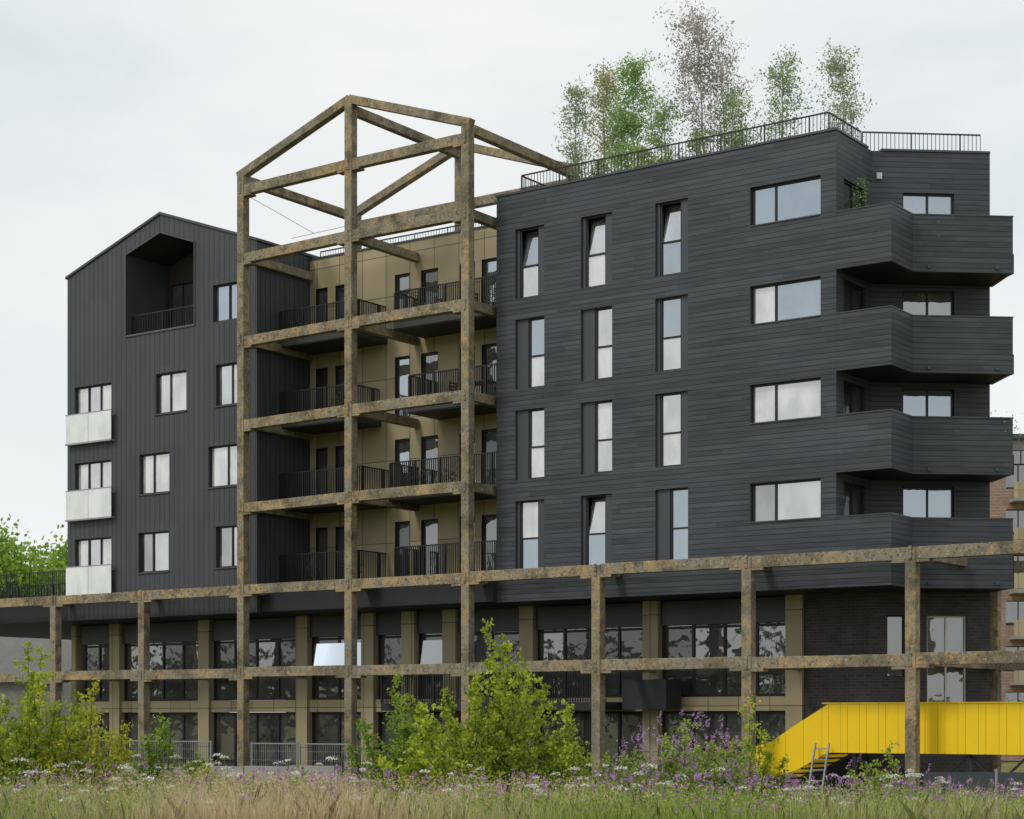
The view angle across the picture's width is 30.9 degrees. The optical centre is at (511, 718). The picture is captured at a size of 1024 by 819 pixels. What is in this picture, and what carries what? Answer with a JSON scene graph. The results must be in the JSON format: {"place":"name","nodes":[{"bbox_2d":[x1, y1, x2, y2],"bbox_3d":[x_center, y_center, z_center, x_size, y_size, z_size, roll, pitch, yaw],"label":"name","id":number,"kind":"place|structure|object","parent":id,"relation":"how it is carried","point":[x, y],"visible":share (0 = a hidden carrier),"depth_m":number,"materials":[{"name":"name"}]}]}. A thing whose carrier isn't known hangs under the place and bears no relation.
{"place":"outdoors","nodes":[
{"label":"outdoors","id":0,"kind":"place"},
{"bbox_2d":[0,769,1023,818],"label":"meadow grass","id":1,"kind":"structure","parent":0,"point":[195,808],"depth_m":27.75,"materials":[{"name":"green plant"}]},
{"bbox_2d":[0,0,1023,574],"label":"sky","id":2,"kind":"structure","parent":0,"point":[115,115],"materials":[{"name":"white"}]},
{"bbox_2d":[1001,761,1023,771],"bbox_3d":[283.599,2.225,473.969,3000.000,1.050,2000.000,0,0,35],"label":"ground","id":3,"kind":"structure","parent":0,"point":[1007,766],"depth_m":106.07,"materials":[{"name":"green plant"}]},
{"bbox_2d":[0,514,65,598],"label":"deciduous tree","id":4,"kind":"object","parent":3,"relation":"on","point":[10,563],"visible":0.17,"depth_m":109.75,"materials":[{"name":"green plant"}]},
{"bbox_2d":[0,637,70,764],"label":"grey roofed shed","id":5,"kind":"structure","parent":3,"relation":"on","point":[10,647],"depth_m":95.78,"materials":[{"name":"concrete"}]},
{"bbox_2d":[22,524,70,681],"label":"deciduous tree","id":6,"kind":"object","parent":3,"relation":"on","point":[61,554],"visible":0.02,"depth_m":117.24,"materials":[{"name":"green plant"}]},
{"bbox_2d":[0,640,107,791],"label":"shrub","id":7,"kind":"object","parent":3,"relation":"on","point":[29,744],"visible":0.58,"depth_m":37.23,"materials":[{"name":"green plant"}]},
{"bbox_2d":[29,677,139,791],"bbox_3d":[-8.428,0.554,36.896,1.889,2.738,1.980,0,0,22],"label":"shrub","id":8,"kind":"object","parent":3,"relation":"on","point":[118,757],"visible":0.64,"depth_m":36.77,"materials":[{"name":"green plant"}]},
{"bbox_2d":[123,711,205,790],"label":"shrub","id":9,"kind":"object","parent":3,"relation":"on","point":[151,753],"visible":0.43,"depth_m":39.91,"materials":[{"name":"green plant"}]},
{"bbox_2d":[161,758,257,792],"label":"shrub","id":10,"kind":"object","parent":3,"relation":"on","point":[207,768],"visible":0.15,"depth_m":38.10,"materials":[{"name":"green plant"}]},
{"bbox_2d":[279,765,339,792],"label":"shrub","id":11,"kind":"object","parent":3,"relation":"on","point":[297,766],"visible":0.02,"depth_m":41.97,"materials":[{"name":"green plant"}]},
{"bbox_2d":[63,762,600,785],"bbox_3d":[-8.255,2.177,62.898,25.749,1.246,1.273,0,0,32],"label":"concrete barrier","id":12,"kind":"object","parent":3,"relation":"on","point":[326,769],"visible":0.08,"depth_m":62.30,"materials":[{"name":"grey concrete"}]},
{"bbox_2d":[337,673,435,796],"bbox_3d":[-2.517,0.645,38.911,2.313,3.212,2.162,0,0,35],"label":"shrub","id":13,"kind":"object","parent":3,"relation":"on","point":[401,733],"visible":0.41,"depth_m":38.90,"materials":[{"name":"green plant"}]},
{"bbox_2d":[377,703,494,799],"bbox_3d":[-1.386,0.916,36.035,2.293,2.421,2.429,0,0,5],"label":"shrub","id":14,"kind":"object","parent":3,"relation":"on","point":[418,761],"visible":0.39,"depth_m":35.49,"materials":[{"name":"green plant"}]},
{"bbox_2d":[402,617,566,796],"bbox_3d":[-0.664,0.086,38.177,3.434,4.312,4.384,0,0,35],"label":"shrub","id":15,"kind":"object","parent":3,"relation":"on","point":[495,740],"visible":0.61,"depth_m":37.74,"materials":[{"name":"green plant"}]},
{"bbox_2d":[0,592,989,799],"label":"ground storey walls","id":16,"kind":"structure","parent":3,"relation":"on","point":[848,623],"depth_m":61.90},
{"bbox_2d":[0,570,965,795],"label":"ground storey windows","id":17,"kind":"structure","parent":16,"relation":"in","point":[701,628],"depth_m":66.71,"materials":[{"name":"black glass"}]},
{"bbox_2d":[0,761,1023,818],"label":"meadow weeds","id":18,"kind":"object","parent":3,"relation":"on","point":[704,800],"visible":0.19,"depth_m":29.01,"materials":[{"name":"green plant"}]},
{"bbox_2d":[0,94,1023,791],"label":"weathered post and beam frame","id":19,"kind":"object","parent":3,"relation":"on","point":[358,232],"visible":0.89,"depth_m":65.68,"materials":[{"name":"wood"}]},
{"bbox_2d":[0,763,1023,815],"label":"grass seed heads","id":20,"kind":"object","parent":3,"relation":"on","point":[270,779],"depth_m":30.65,"materials":[{"name":"plant"}]},
{"bbox_2d":[1,760,1023,818],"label":"purple knapweed flowers","id":21,"kind":"object","parent":3,"relation":"on","point":[611,775],"visible":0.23,"depth_m":31.00,"materials":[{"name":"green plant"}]},
{"bbox_2d":[2,763,1023,818],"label":"knapweed stems","id":22,"kind":"object","parent":3,"relation":"on","point":[632,790],"visible":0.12,"depth_m":29.79,"materials":[{"name":"green plant"}]},
{"bbox_2d":[6,755,1023,815],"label":"umbel stems","id":23,"kind":"object","parent":3,"relation":"on","point":[450,785],"visible":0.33,"depth_m":31.61,"materials":[{"name":"green plant"}]},
{"bbox_2d":[3,753,1021,806],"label":"white umbel flowers","id":24,"kind":"object","parent":23,"relation":"attached to","point":[451,773],"visible":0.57,"depth_m":31.57,"materials":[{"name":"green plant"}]},
{"bbox_2d":[512,699,594,801],"bbox_3d":[1.030,0.804,37.648,1.821,2.404,2.034,0,0,-38],"label":"shrub","id":25,"kind":"object","parent":3,"relation":"on","point":[565,757],"visible":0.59,"depth_m":37.53,"materials":[{"name":"green plant"}]},
{"bbox_2d":[582,751,630,798],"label":"shrub","id":26,"kind":"object","parent":3,"relation":"on","point":[601,767],"visible":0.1,"depth_m":38.99,"materials":[{"name":"green plant"}]},
{"bbox_2d":[601,705,766,804],"bbox_3d":[3.252,1.125,35.984,3.304,2.781,3.189,0,0,35],"label":"buddleia shrub","id":27,"kind":"object","parent":3,"relation":"on","point":[698,755],"visible":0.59,"depth_m":35.66,"materials":[{"name":"green plant"}]},
{"bbox_2d":[710,695,789,804],"bbox_3d":[4.753,0.858,37.017,1.609,2.658,1.595,0,0,-3],"label":"shrub","id":28,"kind":"object","parent":3,"relation":"on","point":[766,760],"visible":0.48,"depth_m":36.91,"materials":[{"name":"green plant"}]},
{"bbox_2d":[845,740,947,805],"bbox_3d":[7.806,1.417,37.980,2.073,1.956,2.346,0,0,35],"label":"shrub","id":29,"kind":"object","parent":3,"relation":"on","point":[874,780],"visible":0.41,"depth_m":37.97,"materials":[{"name":"green plant"}]},
{"bbox_2d":[924,769,1023,804],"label":"site hoarding panels","id":30,"kind":"object","parent":3,"relation":"on","point":[983,777],"visible":0.42,"depth_m":45.50,"materials":[{"name":"metal"}]},
{"bbox_2d":[990,434,1023,760],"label":"brick apartment block","id":31,"kind":"structure","parent":3,"relation":"on","point":[1006,497],"depth_m":118.00,"materials":[{"name":"brown brick"}]},
{"label":"paved yard","id":32,"kind":"structure","parent":0,"visible":0},
{"bbox_2d":[84,739,211,765],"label":"temporary fence","id":33,"kind":"object","parent":32,"relation":"on","point":[210,741],"visible":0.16,"depth_m":67.89,"materials":[{"name":"metal"}]},
{"bbox_2d":[65,212,460,699],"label":"gabled block walls","id":34,"kind":"structure","parent":32,"relation":"on","point":[116,286],"depth_m":72.36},
{"bbox_2d":[65,409,114,594],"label":"juliet balcony glass","id":35,"kind":"object","parent":34,"relation":"attached to","point":[93,427],"visible":0.9,"depth_m":75.00,"materials":[{"name":"glass"}]},
{"bbox_2d":[77,281,236,573],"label":"gabled block windows","id":36,"kind":"structure","parent":34,"relation":"in","point":[154,552],"depth_m":73.12,"materials":[{"name":"white glass"}]},
{"bbox_2d":[251,742,347,782],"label":"temporary fence","id":37,"kind":"object","parent":32,"relation":"on","point":[307,751],"visible":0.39,"depth_m":65.09,"materials":[{"name":"metal"}]},
{"bbox_2d":[261,226,619,711],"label":"recessed bay walls","id":38,"kind":"structure","parent":32,"relation":"on","point":[378,272],"depth_m":69.34,"materials":[{"name":"beige wood"}]},
{"bbox_2d":[305,559,319,580],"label":"potted plant","id":39,"kind":"object","parent":38,"relation":"on","point":[309,571],"visible":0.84,"depth_m":70.55,"materials":[{"name":"green plant"}]},
{"bbox_2d":[279,217,496,582],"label":"recessed bay windows and railings","id":40,"kind":"structure","parent":38,"relation":"attached to","point":[425,558],"depth_m":69.10,"materials":[{"name":"black metal"}]},
{"bbox_2d":[441,465,460,481],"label":"potted plant","id":41,"kind":"object","parent":38,"relation":"on","point":[449,474],"visible":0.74,"depth_m":66.64,"materials":[{"name":"green plant"}]},
{"bbox_2d":[475,379,495,394],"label":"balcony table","id":42,"kind":"object","parent":38,"relation":"on","point":[488,384],"visible":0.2,"depth_m":66.36,"materials":[{"name":"black metal"}]},
{"bbox_2d":[495,127,989,696],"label":"block walls","id":43,"kind":"structure","parent":32,"relation":"on","point":[731,357],"depth_m":59.38,"materials":[{"name":"black wood"}]},
{"bbox_2d":[551,74,601,180],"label":"birch tree","id":44,"kind":"object","parent":43,"relation":"on","point":[578,112],"visible":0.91,"depth_m":68.80,"materials":[{"name":"green plant"}]},
{"bbox_2d":[564,158,589,180],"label":"birch tree","id":45,"kind":"object","parent":43,"relation":"on","point":[584,168],"visible":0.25,"depth_m":65.75,"materials":[{"name":"green plant"}]},
{"bbox_2d":[580,156,616,177],"bbox_3d":[3.036,-18.460,64.809,1.333,2.422,1.082,0,0,4],"label":"birch tree","id":46,"kind":"object","parent":43,"relation":"on","point":[606,165],"visible":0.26,"depth_m":64.71,"materials":[{"name":"green plant"}]},
{"bbox_2d":[579,58,630,172],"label":"birch tree","id":47,"kind":"object","parent":43,"relation":"on","point":[606,87],"visible":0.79,"depth_m":67.47,"materials":[{"name":"green plant"}]},
{"bbox_2d":[597,100,636,172],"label":"birch tree","id":48,"kind":"object","parent":43,"relation":"on","point":[604,144],"visible":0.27,"depth_m":66.91,"materials":[{"name":"green plant"}]},
{"bbox_2d":[594,50,664,171],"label":"birch tree","id":49,"kind":"object","parent":43,"relation":"on","point":[634,75],"visible":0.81,"depth_m":65.99,"materials":[{"name":"green plant"}]},
{"bbox_2d":[628,136,657,168],"bbox_3d":[4.641,-18.733,64.443,1.364,2.970,1.538,0,0,-14],"label":"birch tree","id":50,"kind":"object","parent":43,"relation":"on","point":[648,160],"visible":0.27,"depth_m":64.43,"materials":[{"name":"green plant"}]},
{"bbox_2d":[636,90,697,162],"bbox_3d":[5.394,-19.470,64.343,1.984,4.442,2.049,0,0,35],"label":"birch tree","id":51,"kind":"object","parent":43,"relation":"on","point":[655,124],"visible":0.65,"depth_m":64.32,"materials":[{"name":"green plant"}]},
{"bbox_2d":[651,0,738,155],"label":"birch tree","id":52,"kind":"object","parent":43,"relation":"on","point":[683,65],"visible":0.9,"depth_m":64.52,"materials":[{"name":"brown plant"}]},
{"bbox_2d":[680,129,709,157],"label":"shrub","id":53,"kind":"object","parent":43,"relation":"on","point":[697,134],"visible":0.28,"depth_m":62.76,"materials":[{"name":"green plant"}]},
{"bbox_2d":[693,20,756,150],"bbox_3d":[7.436,-20.679,64.578,2.757,6.863,2.052,0,0,35],"label":"birch tree","id":54,"kind":"object","parent":43,"relation":"on","point":[721,74],"visible":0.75,"depth_m":64.43,"materials":[{"name":"green plant"}]},
{"bbox_2d":[706,88,756,149],"bbox_3d":[7.526,-19.455,63.634,1.926,4.414,1.994,0,0,8],"label":"birch tree","id":55,"kind":"object","parent":43,"relation":"on","point":[732,118],"visible":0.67,"depth_m":63.61,"materials":[{"name":"green plant"}]},
{"bbox_2d":[520,176,952,568],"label":"block windows","id":56,"kind":"structure","parent":43,"relation":"attached to","point":[789,400],"depth_m":58.99,"materials":[{"name":"black glass"}]},
{"bbox_2d":[521,111,980,189],"bbox_3d":[8.570,-18.000,63.078,14.623,1.500,8.034,0,0,35],"label":"roof railing","id":57,"kind":"object","parent":43,"relation":"on","point":[742,130],"visible":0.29,"depth_m":59.52,"materials":[{"name":"black metal"}]},
{"bbox_2d":[750,44,824,140],"bbox_3d":[9.382,-20.032,63.250,2.463,5.568,2.382,0,0,5],"label":"birch tree","id":58,"kind":"object","parent":43,"relation":"on","point":[782,76],"visible":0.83,"depth_m":62.94,"materials":[{"name":"green plant"}]},
{"bbox_2d":[806,37,876,138],"bbox_3d":[10.781,-19.907,61.607,2.344,5.316,2.021,0,0,35],"label":"birch tree","id":59,"kind":"object","parent":43,"relation":"on","point":[833,68],"visible":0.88,"depth_m":61.42,"materials":[{"name":"green plant"}]},
{"bbox_2d":[836,201,1013,591],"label":"corner balconies","id":60,"kind":"structure","parent":43,"relation":"attached to","point":[891,242],"depth_m":56.89,"materials":[{"name":"black wood"}]},
{"bbox_2d":[848,177,870,207],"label":"potted plant","id":61,"kind":"object","parent":60,"relation":"on","point":[860,196],"visible":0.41,"depth_m":56.95,"materials":[{"name":"green plant"}]},
{"bbox_2d":[990,410,1022,447],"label":"potted plant","id":62,"kind":"object","parent":60,"relation":"on","point":[1014,427],"visible":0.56,"depth_m":57.32,"materials":[{"name":"green plant"}]},
{"bbox_2d":[808,743,829,798],"bbox_3d":[9.253,1.725,56.197,0.609,1.962,0.508,0,0,35],"label":"step ladder","id":63,"kind":"object","parent":32,"relation":"on","point":[825,766],"visible":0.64,"depth_m":56.20,"materials":[{"name":"metal"}]},
{"bbox_2d":[756,702,1023,796],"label":"yellow access ramp","id":64,"kind":"structure","parent":32,"relation":"on","point":[968,729],"depth_m":55.18,"materials":[{"name":"paint"}]}
]}

